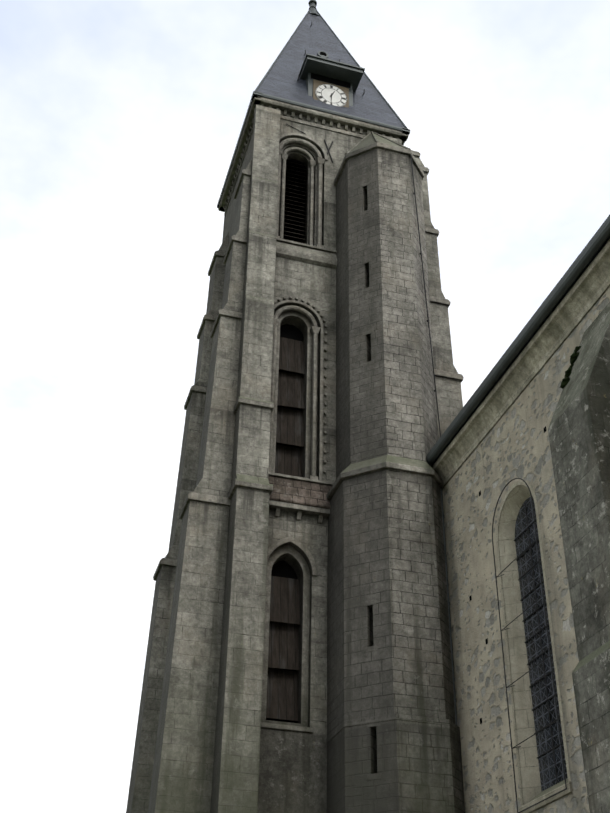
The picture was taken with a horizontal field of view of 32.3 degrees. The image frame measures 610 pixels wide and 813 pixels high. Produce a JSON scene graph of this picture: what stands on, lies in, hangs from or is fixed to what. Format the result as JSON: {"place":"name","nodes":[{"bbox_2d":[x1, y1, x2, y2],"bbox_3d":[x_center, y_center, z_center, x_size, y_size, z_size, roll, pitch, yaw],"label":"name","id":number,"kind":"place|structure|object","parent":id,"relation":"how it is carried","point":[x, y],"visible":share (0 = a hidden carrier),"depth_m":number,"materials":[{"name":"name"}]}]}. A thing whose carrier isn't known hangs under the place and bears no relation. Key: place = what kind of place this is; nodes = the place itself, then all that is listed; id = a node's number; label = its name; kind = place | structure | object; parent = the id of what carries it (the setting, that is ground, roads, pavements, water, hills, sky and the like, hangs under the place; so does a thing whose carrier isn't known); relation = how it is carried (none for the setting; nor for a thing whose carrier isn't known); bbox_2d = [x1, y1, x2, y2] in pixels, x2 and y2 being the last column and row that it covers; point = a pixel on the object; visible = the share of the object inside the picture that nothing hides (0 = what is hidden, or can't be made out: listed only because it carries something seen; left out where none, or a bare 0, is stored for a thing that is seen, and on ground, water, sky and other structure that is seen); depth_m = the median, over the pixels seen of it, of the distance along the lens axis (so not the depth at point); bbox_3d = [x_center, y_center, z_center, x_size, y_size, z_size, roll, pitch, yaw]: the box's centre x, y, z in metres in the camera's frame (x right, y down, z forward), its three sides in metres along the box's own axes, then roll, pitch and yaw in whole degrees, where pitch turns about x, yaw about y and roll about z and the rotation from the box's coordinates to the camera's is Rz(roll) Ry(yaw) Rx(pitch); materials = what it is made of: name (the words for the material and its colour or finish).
{"place":"outdoors","nodes":[
{"label":"outdoors","id":0,"kind":"place"},
{"bbox_2d":[0,0,609,812],"label":"sky","id":1,"kind":"structure","parent":0,"point":[121,121],"materials":[{"name":"white"}]},
{"bbox_2d":[266,52,349,722],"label":"dark openings","id":2,"kind":"object","parent":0,"point":[283,568],"visible":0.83,"depth_m":32.47,"materials":[{"name":"black"}]},
{"bbox_2d":[433,236,609,463],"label":"roof gutter","id":3,"kind":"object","parent":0,"point":[546,318],"depth_m":22.07,"materials":[{"name":"black metal"}]},
{"label":"ground","id":4,"kind":"structure","parent":0,"visible":0},
{"bbox_2d":[126,104,462,812],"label":"tower wall","id":5,"kind":"structure","parent":4,"relation":"on","point":[197,744],"depth_m":25.96,"materials":[{"name":"grey stone"}]},
{"bbox_2d":[266,337,304,720],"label":"window shutters","id":6,"kind":"object","parent":5,"relation":"in","point":[282,685],"visible":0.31,"depth_m":25.37,"materials":[{"name":"brown wood"}]},
{"bbox_2d":[261,143,322,726],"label":"window surrounds","id":7,"kind":"object","parent":5,"relation":"attached to","point":[293,558],"visible":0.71,"depth_m":25.65,"materials":[{"name":"grey stone"}]},
{"bbox_2d":[257,729,326,812],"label":"wall panel","id":8,"kind":"object","parent":5,"relation":"attached to","point":[292,772],"visible":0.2,"depth_m":22.60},
{"bbox_2d":[278,151,309,244],"bbox_3d":[-0.303,-6.342,32.632,1.400,4.800,0.280,10,-35,-13],"label":"window reveal","id":9,"kind":"object","parent":5,"relation":"attached to","point":[300,156],"visible":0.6,"depth_m":33.15,"materials":[{"name":"stone"}]},
{"bbox_2d":[284,158,307,243],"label":"louvers","id":10,"kind":"object","parent":9,"relation":"attached to","point":[296,205],"visible":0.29,"depth_m":32.41,"materials":[{"name":"black wood"}]},
{"bbox_2d":[268,475,331,508],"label":"tower ledge tiles","id":11,"kind":"object","parent":5,"relation":"attached to","point":[299,492],"visible":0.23,"depth_m":26.30,"materials":[{"name":"grey stone"}]},
{"bbox_2d":[153,95,462,779],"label":"stone moldings","id":12,"kind":"structure","parent":5,"relation":"attached to","point":[319,254],"depth_m":29.87,"materials":[{"name":"grey stone"}]},
{"bbox_2d":[257,10,404,127],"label":"spire roof","id":13,"kind":"structure","parent":5,"relation":"on","point":[280,80],"depth_m":36.15,"materials":[{"name":"grey tile"}]},
{"bbox_2d":[217,0,409,207],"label":"roof edge trim","id":14,"kind":"structure","parent":13,"relation":"attached to","point":[322,65],"depth_m":35.41,"materials":[{"name":"grey metal"}]},
{"bbox_2d":[306,73,352,106],"bbox_3d":[0.765,-10.160,35.409,1.560,1.890,0.635,10,-35,-13],"label":"dormer frame","id":15,"kind":"object","parent":13,"relation":"attached to","point":[309,81],"visible":0.14,"depth_m":35.34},
{"bbox_2d":[313,79,348,107],"bbox_3d":[0.861,-10.272,35.089,1.240,1.340,0.050,10,-35,-13],"label":"clock backing panel","id":16,"kind":"object","parent":15,"relation":"attached to","point":[317,83],"visible":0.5,"depth_m":35.27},
{"bbox_2d":[315,84,345,106],"bbox_3d":[0.873,-10.334,35.087,1.100,1.100,0.025,10,-35,-13],"label":"clock face","id":17,"kind":"object","parent":16,"relation":"in","point":[328,91],"visible":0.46,"depth_m":35.08},
{"bbox_2d":[316,84,346,106],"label":"clock numerals","id":18,"kind":"object","parent":17,"relation":"attached to","point":[325,101],"visible":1,"depth_m":35.10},
{"bbox_2d":[287,21,440,436],"bbox_3d":[1.706,-8.343,34.525,4.316,23.502,3.019,-6,-35,10],"label":"church ironwork","id":19,"kind":"object","parent":5,"relation":"attached to","point":[420,253],"visible":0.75,"depth_m":29.77,"materials":[{"name":"metal"}]},
{"bbox_2d":[327,148,464,812],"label":"stair turret","id":20,"kind":"object","parent":5,"relation":"attached to","point":[386,551],"visible":0.81,"depth_m":24.52,"materials":[{"name":"grey stone"}]},
{"bbox_2d":[349,134,402,152],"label":"turret roof","id":21,"kind":"structure","parent":20,"relation":"on","point":[368,140],"depth_m":32.62,"materials":[{"name":"grey stone"}]},
{"bbox_2d":[442,287,609,812],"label":"nave wall","id":22,"kind":"structure","parent":4,"relation":"on","point":[514,443],"depth_m":21.55,"materials":[{"name":"grey stone"}]},
{"bbox_2d":[469,426,546,723],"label":"wall holes","id":23,"kind":"object","parent":22,"relation":"in","point":[470,597],"visible":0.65,"depth_m":21.89,"materials":[{"name":"black"}]},
{"bbox_2d":[427,215,609,725],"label":"nave gutter and downpipe","id":24,"kind":"object","parent":22,"relation":"attached to","point":[575,269],"visible":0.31,"depth_m":22.09,"materials":[{"name":"grey metal"}]},
{"bbox_2d":[432,239,609,488],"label":"cornice","id":25,"kind":"structure","parent":22,"relation":"attached to","point":[584,294],"depth_m":21.88,"materials":[{"name":"grey stone"}]},
{"bbox_2d":[496,480,572,812],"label":"window surround","id":26,"kind":"object","parent":22,"relation":"in","point":[514,499],"visible":0.92,"depth_m":20.52,"materials":[{"name":"grey stone"}]},
{"bbox_2d":[492,478,566,812],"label":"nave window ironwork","id":27,"kind":"object","parent":26,"relation":"attached to","point":[544,603],"visible":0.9,"depth_m":20.11,"materials":[{"name":"black metal"}]},
{"bbox_2d":[515,497,567,790],"bbox_3d":[4.542,4.330,20.327,0.001,5.784,1.306,10,-35,-13],"label":"stained glass window","id":28,"kind":"structure","parent":26,"relation":"in","point":[541,721],"depth_m":20.24,"materials":[{"name":"blue glass"}]},
{"bbox_2d":[548,302,609,812],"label":"buttress","id":29,"kind":"structure","parent":22,"relation":"attached to","point":[579,432],"depth_m":16.64,"materials":[{"name":"grey stone"}]},
{"bbox_2d":[559,346,580,388],"bbox_3d":[4.915,-0.735,19.406,0.554,0.991,0.345,10,-35,-13],"label":"moss","id":30,"kind":"object","parent":29,"relation":"on","point":[568,372],"visible":0.77,"depth_m":19.39,"materials":[{"name":"green plant"}]}
]}

